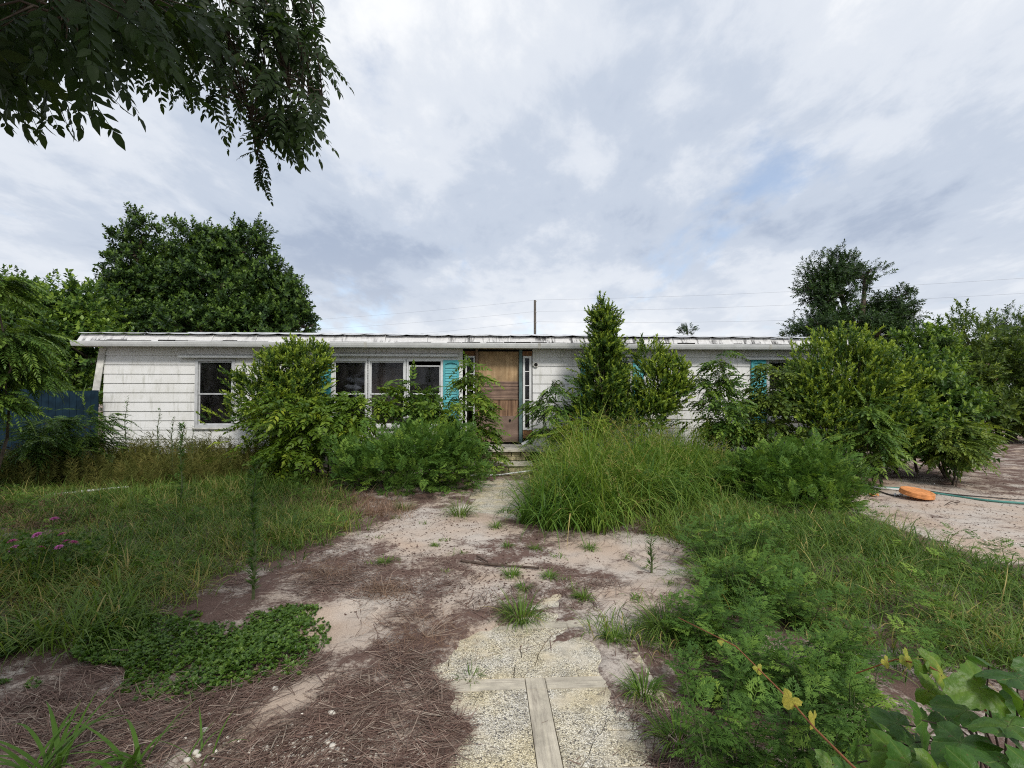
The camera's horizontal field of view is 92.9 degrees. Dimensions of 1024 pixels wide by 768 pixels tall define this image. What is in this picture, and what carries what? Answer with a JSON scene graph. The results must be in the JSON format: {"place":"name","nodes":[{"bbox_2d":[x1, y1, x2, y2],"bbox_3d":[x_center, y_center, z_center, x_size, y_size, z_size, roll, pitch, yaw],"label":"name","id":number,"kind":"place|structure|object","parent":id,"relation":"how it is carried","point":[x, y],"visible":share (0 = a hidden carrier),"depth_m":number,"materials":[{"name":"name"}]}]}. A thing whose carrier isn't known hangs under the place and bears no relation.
{"place":"outdoors","nodes":[
{"label":"outdoors","id":0,"kind":"place"},
{"bbox_2d":[0,404,1023,767],"bbox_3d":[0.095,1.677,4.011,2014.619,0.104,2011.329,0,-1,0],"label":"ground","id":1,"kind":"structure","parent":0,"point":[612,564],"depth_m":3.90,"materials":[{"name":"soil"}]},
{"bbox_2d":[0,264,50,386],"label":"broadleaf tree","id":2,"kind":"object","parent":1,"relation":"on","point":[35,279],"visible":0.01,"depth_m":16.79,"materials":[{"name":"green plant"}]},
{"bbox_2d":[0,272,83,466],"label":"feathery tree","id":3,"kind":"object","parent":1,"relation":"on","point":[22,349],"visible":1,"depth_m":7.09,"materials":[{"name":"green plant"}]},
{"bbox_2d":[0,414,98,483],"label":"compound leaf sapling","id":4,"kind":"object","parent":1,"relation":"on","point":[25,448],"visible":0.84,"depth_m":8.33,"materials":[{"name":"green plant"}]},
{"bbox_2d":[0,388,98,467],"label":"board fence","id":5,"kind":"object","parent":1,"relation":"on","point":[73,400],"visible":0.27,"depth_m":10.19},
{"bbox_2d":[0,678,129,767],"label":"broad grass","id":6,"kind":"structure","parent":1,"relation":"on","point":[57,743],"depth_m":2.07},
{"bbox_2d":[0,268,139,415],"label":"broadleaf tree","id":7,"kind":"object","parent":1,"relation":"on","point":[80,313],"visible":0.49,"depth_m":14.33,"materials":[{"name":"green plant"}]},
{"bbox_2d":[0,517,150,580],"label":"flowering plant","id":8,"kind":"object","parent":1,"relation":"on","point":[47,543],"visible":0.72,"depth_m":4.24,"materials":[{"name":"green plant"}]},
{"bbox_2d":[23,383,139,478],"bbox_3d":[-8.223,0.929,9.252,1.746,1.913,1.693,0,-1,0],"label":"compound leaf sapling","id":9,"kind":"object","parent":1,"relation":"on","point":[87,440],"visible":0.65,"depth_m":9.14,"materials":[{"name":"green plant"}]},
{"bbox_2d":[45,697,198,767],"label":"broad grass","id":10,"kind":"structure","parent":1,"relation":"on","point":[137,756],"depth_m":2.01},
{"bbox_2d":[122,397,130,452],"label":"weed stalk","id":11,"kind":"object","parent":1,"relation":"on","point":[124,421],"visible":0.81,"depth_m":9.61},
{"bbox_2d":[0,427,314,491],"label":"dog fennel","id":12,"kind":"object","parent":1,"relation":"on","point":[131,463],"visible":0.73,"depth_m":8.52,"materials":[{"name":"plant"}]},
{"bbox_2d":[152,408,162,461],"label":"weed stalk","id":13,"kind":"object","parent":1,"relation":"on","point":[158,444],"visible":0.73,"depth_m":9.59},
{"bbox_2d":[0,603,331,701],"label":"ground cover","id":14,"kind":"object","parent":1,"relation":"on","point":[272,632],"visible":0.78,"depth_m":2.99,"materials":[{"name":"plant"}]},
{"bbox_2d":[162,417,179,474],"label":"weed stalk","id":15,"kind":"object","parent":1,"relation":"on","point":[171,439],"visible":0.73,"depth_m":9.23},
{"bbox_2d":[0,0,354,205],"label":"overhanging tree","id":16,"kind":"object","parent":1,"relation":"on","point":[36,36],"visible":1,"depth_m":2.57,"materials":[{"name":"green plant"}]},
{"bbox_2d":[174,422,187,504],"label":"weed stalk","id":17,"kind":"object","parent":1,"relation":"on","point":[180,427],"visible":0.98,"depth_m":6.69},
{"bbox_2d":[185,428,196,460],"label":"weed stalk","id":18,"kind":"object","parent":1,"relation":"on","point":[192,444],"visible":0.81,"depth_m":9.37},
{"bbox_2d":[0,460,386,672],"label":"lawn grass","id":19,"kind":"structure","parent":1,"relation":"on","point":[111,585],"depth_m":4.93,"materials":[{"name":"plant"}]},
{"bbox_2d":[71,201,322,334],"bbox_3d":[-11.872,-2.400,18.294,8.889,8.973,5.297,0,-1,0],"label":"dense tree","id":20,"kind":"object","parent":1,"relation":"on","point":[185,285],"visible":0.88,"depth_m":17.89,"materials":[{"name":"green plant"}]},
{"bbox_2d":[147,707,248,767],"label":"broad grass","id":21,"kind":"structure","parent":1,"relation":"on","point":[201,739],"depth_m":2.15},
{"bbox_2d":[243,455,263,599],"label":"weed stalk","id":22,"kind":"object","parent":1,"relation":"on","point":[253,568],"visible":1,"depth_m":3.76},
{"bbox_2d":[195,332,340,469],"bbox_3d":[-4.645,0.384,9.819,2.182,2.913,2.499,-1,-2,29],"label":"rounded shrub","id":23,"kind":"object","parent":1,"relation":"on","point":[301,375],"visible":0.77,"depth_m":9.51,"materials":[{"name":"green plant"}]},
{"bbox_2d":[202,380,419,485],"bbox_3d":[-3.611,0.975,9.101,3.245,2.140,2.618,-1,-2,30],"label":"compound leaf shrub","id":24,"kind":"object","parent":1,"relation":"on","point":[345,418],"visible":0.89,"depth_m":8.78,"materials":[{"name":"green plant"}]},
{"bbox_2d":[267,550,375,595],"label":"dead plant","id":25,"kind":"object","parent":1,"relation":"on","point":[328,570],"visible":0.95,"depth_m":4.24,"materials":[{"name":"plant"}]},
{"bbox_2d":[372,555,392,564],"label":"grass tuft","id":26,"kind":"object","parent":1,"relation":"on","point":[387,560],"visible":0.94,"depth_m":4.52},
{"bbox_2d":[340,567,440,609],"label":"dead plant","id":27,"kind":"object","parent":1,"relation":"on","point":[385,590],"visible":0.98,"depth_m":3.85,"materials":[{"name":"plant"}]},
{"bbox_2d":[0,480,800,530],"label":"dead weeds","id":28,"kind":"object","parent":1,"relation":"on","point":[365,505],"visible":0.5,"depth_m":6.51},
{"bbox_2d":[388,499,415,510],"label":"grass tuft","id":29,"kind":"object","parent":1,"relation":"on","point":[397,506],"visible":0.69,"depth_m":6.64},
{"bbox_2d":[314,407,505,500],"bbox_3d":[-1.823,1.179,8.236,2.892,1.629,2.741,-1,-2,44],"label":"ragweed bush","id":30,"kind":"object","parent":1,"relation":"on","point":[438,450],"visible":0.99,"depth_m":7.93,"materials":[{"name":"plant"}]},
{"bbox_2d":[381,359,448,474],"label":"compound leaf sapling","id":31,"kind":"object","parent":1,"relation":"on","point":[406,409],"visible":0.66,"depth_m":9.39,"materials":[{"name":"green plant"}]},
{"bbox_2d":[335,597,525,673],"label":"dead plant","id":32,"kind":"object","parent":1,"relation":"on","point":[432,636],"visible":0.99,"depth_m":3.16,"materials":[{"name":"plant"}]},
{"bbox_2d":[402,351,513,479],"bbox_3d":[-1.112,0.677,9.384,2.322,2.663,1.657,0,-1,0],"label":"compound leaf sapling","id":33,"kind":"object","parent":1,"relation":"on","point":[481,404],"visible":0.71,"depth_m":9.32,"materials":[{"name":"green plant"}]},
{"bbox_2d":[70,332,864,466],"bbox_3d":[-0.710,0.244,14.542,17.506,3.500,7.899,0,-1,-3],"label":"mobile home","id":34,"kind":"object","parent":1,"relation":"on","point":[172,376],"visible":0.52,"depth_m":10.87,"materials":[{"name":"paint"}]},
{"bbox_2d":[193,358,234,428],"bbox_3d":[-6.510,0.213,10.669,0.904,1.545,0.110,0,-1,-3],"label":"window","id":35,"kind":"structure","parent":34,"relation":"in","point":[197,396],"depth_m":10.66,"materials":[{"name":"metal"}]},
{"bbox_2d":[331,358,368,428],"bbox_3d":[-3.605,0.216,10.826,0.877,1.567,0.110,0,-1,-3],"label":"window","id":36,"kind":"structure","parent":34,"relation":"in","point":[338,360],"depth_m":10.83,"materials":[{"name":"white wood"}]},
{"bbox_2d":[344,377,364,414],"bbox_3d":[-3.642,0.599,11.282,0.493,1.523,0.134,0,-1,-3],"label":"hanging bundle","id":37,"kind":"object","parent":34,"relation":"hanging from","point":[355,387],"visible":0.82,"depth_m":11.25,"materials":[{"name":"fabric"}]},
{"bbox_2d":[367,358,406,428],"bbox_3d":[-2.790,0.217,10.869,0.937,1.573,0.110,0,-1,-3],"label":"window","id":38,"kind":"structure","parent":34,"relation":"in","point":[371,360],"depth_m":10.87,"materials":[{"name":"white wood"}]},
{"bbox_2d":[372,363,402,422],"bbox_3d":[-2.806,0.273,11.177,0.817,1.686,0.062,0,-1,-3],"label":"curtain","id":39,"kind":"object","parent":34,"relation":"hanging from","point":[383,373],"visible":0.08,"depth_m":11.18,"materials":[{"name":"fabric"}]},
{"bbox_2d":[405,358,443,428],"bbox_3d":[-1.961,0.218,10.914,0.899,1.580,0.110,0,-1,-3],"label":"window","id":40,"kind":"structure","parent":34,"relation":"in","point":[408,366],"depth_m":10.91,"materials":[{"name":"white wood"}]},
{"bbox_2d":[478,350,518,441],"bbox_3d":[-0.306,0.277,11.072,0.956,2.089,0.090,0,-1,-3],"label":"door","id":41,"kind":"structure","parent":34,"relation":"in","point":[504,364],"depth_m":11.07,"materials":[{"name":"beige wood"}]},
{"bbox_2d":[592,359,632,420],"bbox_3d":[2.289,0.134,11.145,0.994,1.436,0.110,0,-1,-3],"label":"window","id":42,"kind":"structure","parent":34,"relation":"in","point":[629,360],"depth_m":11.15,"materials":[{"name":"metal"}]},
{"bbox_2d":[766,360,805,420],"bbox_3d":[6.428,0.137,11.368,1.065,1.463,0.110,0,-1,-3],"label":"window","id":43,"kind":"structure","parent":34,"relation":"in","point":[767,361],"depth_m":11.33,"materials":[{"name":"metal"}]},
{"bbox_2d":[450,660,486,686],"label":"grass tuft","id":44,"kind":"object","parent":1,"relation":"on","point":[473,674],"visible":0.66,"depth_m":2.79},
{"bbox_2d":[482,520,502,530],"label":"grass tuft","id":45,"kind":"object","parent":1,"relation":"on","point":[498,524],"visible":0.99,"depth_m":5.69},
{"bbox_2d":[460,559,538,568],"bbox_3d":[-0.118,1.654,4.465,0.736,0.036,0.024,0,-1,12],"label":"stick","id":46,"kind":"object","parent":1,"relation":"on","point":[489,564],"visible":0.93,"depth_m":4.47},
{"bbox_2d":[471,470,528,475],"bbox_3d":[-0.128,1.736,9.517,1.372,0.108,0.076,0,-1,-10],"label":"fallen rod","id":47,"kind":"object","parent":1,"relation":"on","point":[508,473],"visible":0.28,"depth_m":9.50,"materials":[{"name":"metal"}]},
{"bbox_2d":[472,444,535,474],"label":"entry steps","id":48,"kind":"structure","parent":1,"relation":"on","point":[508,449],"depth_m":10.00,"materials":[{"name":"concrete"}]},
{"bbox_2d":[499,540,513,549],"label":"grass tuft","id":49,"kind":"object","parent":1,"relation":"on","point":[506,545],"visible":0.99,"depth_m":5.01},
{"bbox_2d":[495,564,524,580],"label":"grass tuft","id":50,"kind":"object","parent":1,"relation":"on","point":[513,573],"visible":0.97,"depth_m":4.25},
{"bbox_2d":[0,465,1022,767],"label":"dead straw","id":51,"kind":"object","parent":1,"relation":"on","point":[348,703],"visible":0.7,"depth_m":2.43,"materials":[{"name":"plant"}]},
{"bbox_2d":[0,431,1023,686],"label":"mixed weeds","id":52,"kind":"object","parent":1,"relation":"on","point":[842,591],"visible":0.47,"depth_m":4.03,"materials":[{"name":"plant"}]},
{"bbox_2d":[477,586,552,632],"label":"grass tuft","id":53,"kind":"object","parent":1,"relation":"on","point":[522,605],"visible":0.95,"depth_m":3.50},
{"bbox_2d":[513,579,534,593],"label":"grass tuft","id":54,"kind":"object","parent":1,"relation":"on","point":[520,586],"visible":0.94,"depth_m":3.98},
{"bbox_2d":[534,300,536,333],"bbox_3d":[1.803,-1.790,38.053,0.252,9.580,0.260,0,-1,0],"label":"utility pole","id":55,"kind":"object","parent":1,"relation":"on","point":[535,311],"visible":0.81,"depth_m":38.05,"materials":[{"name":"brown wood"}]},
{"bbox_2d":[331,278,1019,318],"bbox_3d":[3.008,-6.315,37.684,94.557,0.558,0.058,0,-1,18],"label":"power line","id":56,"kind":"object","parent":55,"relation":"attached to","point":[672,296],"visible":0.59,"depth_m":34.69,"materials":[{"name":"metal"}]},
{"bbox_2d":[330,293,1020,328],"bbox_3d":[3.008,-5.415,37.663,94.557,0.558,0.058,0,-1,18],"label":"power line","id":57,"kind":"object","parent":55,"relation":"attached to","point":[688,308],"visible":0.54,"depth_m":33.95,"materials":[{"name":"metal"}]},
{"bbox_2d":[421,312,990,333],"bbox_3d":[3.008,-4.490,37.641,94.557,0.808,0.058,0,-1,18],"label":"power line","id":58,"kind":"object","parent":55,"relation":"attached to","point":[648,322],"visible":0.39,"depth_m":35.64,"materials":[{"name":"metal"}]},
{"bbox_2d":[528,543,545,551],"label":"grass tuft","id":59,"kind":"object","parent":1,"relation":"on","point":[537,547],"visible":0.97,"depth_m":5.00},
{"bbox_2d":[512,375,586,450],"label":"compound leaf sapling","id":60,"kind":"object","parent":1,"relation":"on","point":[549,408],"visible":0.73,"depth_m":9.78,"materials":[{"name":"green plant"}]},
{"bbox_2d":[537,567,561,581],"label":"grass tuft","id":61,"kind":"object","parent":1,"relation":"on","point":[547,573],"visible":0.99,"depth_m":4.21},
{"bbox_2d":[536,405,612,451],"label":"compound leaf shrub","id":62,"kind":"object","parent":1,"relation":"on","point":[578,425],"visible":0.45,"depth_m":9.11,"materials":[{"name":"green plant"}]},
{"bbox_2d":[125,463,1023,767],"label":"leaf crumbs","id":63,"kind":"object","parent":1,"relation":"on","point":[547,549],"visible":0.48,"depth_m":4.82,"materials":[{"name":"plant"}]},
{"bbox_2d":[567,586,596,603],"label":"grass tuft","id":64,"kind":"object","parent":1,"relation":"on","point":[583,596],"visible":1,"depth_m":3.81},
{"bbox_2d":[579,540,601,551],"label":"grass tuft","id":65,"kind":"object","parent":1,"relation":"on","point":[588,547],"visible":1,"depth_m":4.95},
{"bbox_2d":[566,291,643,442],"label":"conical shrub","id":66,"kind":"object","parent":1,"relation":"on","point":[608,349],"visible":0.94,"depth_m":9.70,"materials":[{"name":"green plant"}]},
{"bbox_2d":[594,619,634,647],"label":"grass tuft","id":67,"kind":"object","parent":1,"relation":"on","point":[614,629],"visible":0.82,"depth_m":3.19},
{"bbox_2d":[486,397,756,548],"bbox_3d":[2.172,1.060,7.868,5.340,1.845,6.038,0,-1,0],"label":"tall grass clump","id":68,"kind":"object","parent":1,"relation":"on","point":[593,515],"visible":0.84,"depth_m":6.38,"materials":[{"name":"plant"}]},
{"bbox_2d":[524,399,734,516],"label":"grass seed heads","id":69,"kind":"object","parent":68,"relation":"attached to","point":[624,440],"depth_m":7.25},
{"bbox_2d":[620,590,642,601],"bbox_3d":[0.962,1.642,3.796,0.168,0.104,0.236,1,-2,-35],"label":"weed sprout","id":70,"kind":"object","parent":1,"relation":"on","point":[636,596],"visible":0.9,"depth_m":3.78,"materials":[{"name":"green plant"}]},
{"bbox_2d":[644,533,658,572],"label":"weed stalk","id":71,"kind":"object","parent":1,"relation":"on","point":[650,554],"visible":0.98,"depth_m":4.38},
{"bbox_2d":[612,333,702,441],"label":"rounded shrub","id":72,"kind":"object","parent":1,"relation":"on","point":[662,396],"visible":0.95,"depth_m":9.61,"materials":[{"name":"green plant"}]},
{"bbox_2d":[618,587,708,651],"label":"grass tuft","id":73,"kind":"object","parent":1,"relation":"on","point":[652,620],"visible":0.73,"depth_m":3.29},
{"bbox_2d":[675,322,699,334],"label":"palm like tree","id":74,"kind":"object","parent":1,"relation":"on","point":[684,328],"visible":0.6,"depth_m":30.02,"materials":[{"name":"green plant"}]},
{"bbox_2d":[659,586,732,659],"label":"ragweed","id":75,"kind":"object","parent":1,"relation":"on","point":[702,634],"visible":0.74,"depth_m":3.07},
{"bbox_2d":[674,504,744,562],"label":"ragweed","id":76,"kind":"object","parent":1,"relation":"on","point":[701,544],"visible":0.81,"depth_m":4.63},
{"bbox_2d":[669,350,778,455],"bbox_3d":[4.198,0.618,9.638,1.912,2.528,1.778,1,-2,-29],"label":"layered sapling","id":77,"kind":"object","parent":1,"relation":"on","point":[730,409],"visible":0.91,"depth_m":9.40,"materials":[{"name":"green plant"}]},
{"bbox_2d":[664,626,787,720],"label":"ragweed","id":78,"kind":"object","parent":1,"relation":"on","point":[729,674],"visible":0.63,"depth_m":2.52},
{"bbox_2d":[666,659,792,767],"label":"ragweed","id":79,"kind":"object","parent":1,"relation":"on","point":[729,739],"visible":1,"depth_m":1.93,"materials":[{"name":"plant"}]},
{"bbox_2d":[681,549,781,608],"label":"ragweed","id":80,"kind":"object","parent":1,"relation":"on","point":[726,574],"visible":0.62,"depth_m":3.72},
{"bbox_2d":[680,567,784,649],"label":"ragweed","id":81,"kind":"object","parent":1,"relation":"on","point":[713,591],"visible":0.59,"depth_m":3.15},
{"bbox_2d":[714,512,794,558],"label":"ragweed","id":82,"kind":"object","parent":1,"relation":"on","point":[764,538],"visible":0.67,"depth_m":4.58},
{"bbox_2d":[725,363,816,455],"bbox_3d":[4.981,0.732,9.375,1.788,2.287,1.634,1,-2,-35],"label":"layered sapling","id":83,"kind":"object","parent":1,"relation":"on","point":[761,398],"visible":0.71,"depth_m":9.21,"materials":[{"name":"green plant"}]},
{"bbox_2d":[737,544,811,591],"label":"ragweed","id":84,"kind":"object","parent":1,"relation":"on","point":[786,564],"visible":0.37,"depth_m":3.82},
{"bbox_2d":[695,605,873,698],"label":"ragweed","id":85,"kind":"object","parent":1,"relation":"on","point":[768,628],"visible":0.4,"depth_m":2.69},
{"bbox_2d":[740,563,843,633],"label":"ragweed","id":86,"kind":"object","parent":1,"relation":"on","point":[805,605],"visible":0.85,"depth_m":3.30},
{"bbox_2d":[564,481,1023,692],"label":"yard grass","id":87,"kind":"structure","parent":1,"relation":"on","point":[878,538],"depth_m":3.98,"materials":[{"name":"plant"}]},
{"bbox_2d":[706,426,888,520],"bbox_3d":[3.973,1.305,6.899,2.380,1.368,2.148,0,-1,0],"label":"ragweed bush","id":88,"kind":"object","parent":1,"relation":"on","point":[790,470],"visible":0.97,"depth_m":6.67,"materials":[{"name":"plant"}]},
{"bbox_2d":[749,631,855,727],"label":"ragweed","id":89,"kind":"object","parent":1,"relation":"on","point":[780,651],"visible":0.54,"depth_m":2.46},
{"bbox_2d":[750,675,887,767],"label":"ragweed","id":90,"kind":"object","parent":1,"relation":"on","point":[790,738],"visible":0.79,"depth_m":1.90,"materials":[{"name":"plant"}]},
{"bbox_2d":[678,617,1023,767],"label":"grape vine","id":91,"kind":"object","parent":1,"relation":"on","point":[966,689],"visible":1,"depth_m":1.24,"materials":[{"name":"plant"}]},
{"bbox_2d":[807,615,899,703],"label":"ragweed","id":92,"kind":"object","parent":1,"relation":"on","point":[838,639],"visible":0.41,"depth_m":2.61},
{"bbox_2d":[759,320,948,479],"bbox_3d":[6.490,0.305,9.435,3.415,3.127,2.473,1,-2,-33],"label":"spreading shrub","id":93,"kind":"object","parent":1,"relation":"on","point":[833,400],"visible":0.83,"depth_m":8.96,"materials":[{"name":"green plant"}]},
{"bbox_2d":[776,238,933,347],"bbox_3d":[22.465,-3.458,31.070,9.709,11.838,6.204,0,-1,0],"label":"oak tree","id":94,"kind":"object","parent":1,"relation":"on","point":[823,288],"visible":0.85,"depth_m":31.16,"materials":[{"name":"green plant"}]},
{"bbox_2d":[821,388,920,488],"bbox_3d":[6.053,0.946,8.338,1.425,1.804,1.287,0,-1,0],"label":"compound leaf sapling","id":95,"kind":"object","parent":1,"relation":"on","point":[881,435],"visible":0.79,"depth_m":8.21,"materials":[{"name":"green plant"}]},
{"bbox_2d":[799,650,946,763],"bbox_3d":[1.555,1.459,2.109,0.660,0.451,0.452,0,-1,0],"label":"ragweed","id":96,"kind":"object","parent":1,"relation":"on","point":[844,694],"visible":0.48,"depth_m":2.13,"materials":[{"name":"plant"}]},
{"bbox_2d":[871,486,898,489],"bbox_3d":[6.244,1.764,8.252,0.624,0.047,0.036,-1,-2,39],"label":"plastic pipe","id":97,"kind":"object","parent":1,"relation":"on","point":[887,488],"visible":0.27,"depth_m":8.18,"materials":[{"name":"plastic"}]},
{"bbox_2d":[899,486,935,499],"bbox_3d":[6.209,1.669,7.460,0.443,0.142,0.428,0,-1,0],"label":"plastic disc","id":98,"kind":"object","parent":1,"relation":"on","point":[915,492],"visible":1,"depth_m":7.37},
{"bbox_2d":[854,338,1007,478],"bbox_3d":[8.046,0.501,9.550,3.175,2.944,2.747,0,-1,0],"label":"rounded shrub","id":99,"kind":"object","parent":1,"relation":"on","point":[964,400],"visible":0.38,"depth_m":9.19,"materials":[{"name":"green plant"}]},
{"bbox_2d":[885,318,989,393],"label":"round tree","id":100,"kind":"object","parent":1,"relation":"on","point":[941,338],"visible":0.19,"depth_m":13.65,"materials":[{"name":"green plant"}]},
{"bbox_2d":[875,486,1023,503],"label":"garden hose","id":101,"kind":"object","parent":1,"relation":"on","point":[999,501],"visible":0.66,"depth_m":7.37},
{"bbox_2d":[912,408,1017,486],"bbox_3d":[7.967,1.116,8.582,1.418,1.447,1.679,-1,-2,41],"label":"compound leaf sapling","id":102,"kind":"object","parent":1,"relation":"on","point":[969,449],"visible":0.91,"depth_m":8.41,"materials":[{"name":"green plant"}]},
{"bbox_2d":[915,298,1023,443],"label":"flowering tree","id":103,"kind":"object","parent":1,"relation":"on","point":[998,359],"visible":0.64,"depth_m":16.13,"materials":[{"name":"green plant"}]},
{"bbox_2d":[974,312,1010,339],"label":"slender tree","id":104,"kind":"object","parent":1,"relation":"on","point":[992,325],"visible":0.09,"depth_m":21.87,"materials":[{"name":"green plant"}]},
{"bbox_2d":[994,300,1023,385],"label":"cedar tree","id":105,"kind":"object","parent":1,"relation":"on","point":[1016,318],"visible":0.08,"depth_m":26.14,"materials":[{"name":"green plant"}]},
{"bbox_2d":[0,0,1023,379],"label":"sky","id":106,"kind":"structure","parent":0,"point":[496,152],"materials":[{"name":"white"}]},
{"bbox_2d":[429,480,671,767],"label":"paved path","id":107,"kind":"structure","parent":0,"point":[560,686],"depth_m":2.58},
{"bbox_2d":[437,493,482,520],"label":"grass tuft","id":108,"kind":"object","parent":107,"relation":"on","point":[462,514],"visible":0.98,"depth_m":6.27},
{"bbox_2d":[609,657,675,711],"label":"grass tuft","id":109,"kind":"object","parent":107,"relation":"on","point":[634,684],"visible":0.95,"depth_m":2.62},
{"bbox_2d":[628,687,717,766],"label":"grass tuft","id":110,"kind":"object","parent":107,"relation":"on","point":[668,731],"visible":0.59,"depth_m":2.26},
{"bbox_2d":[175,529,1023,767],"bbox_3d":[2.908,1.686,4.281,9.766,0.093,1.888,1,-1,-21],"label":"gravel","id":111,"kind":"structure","parent":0,"point":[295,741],"depth_m":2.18,"materials":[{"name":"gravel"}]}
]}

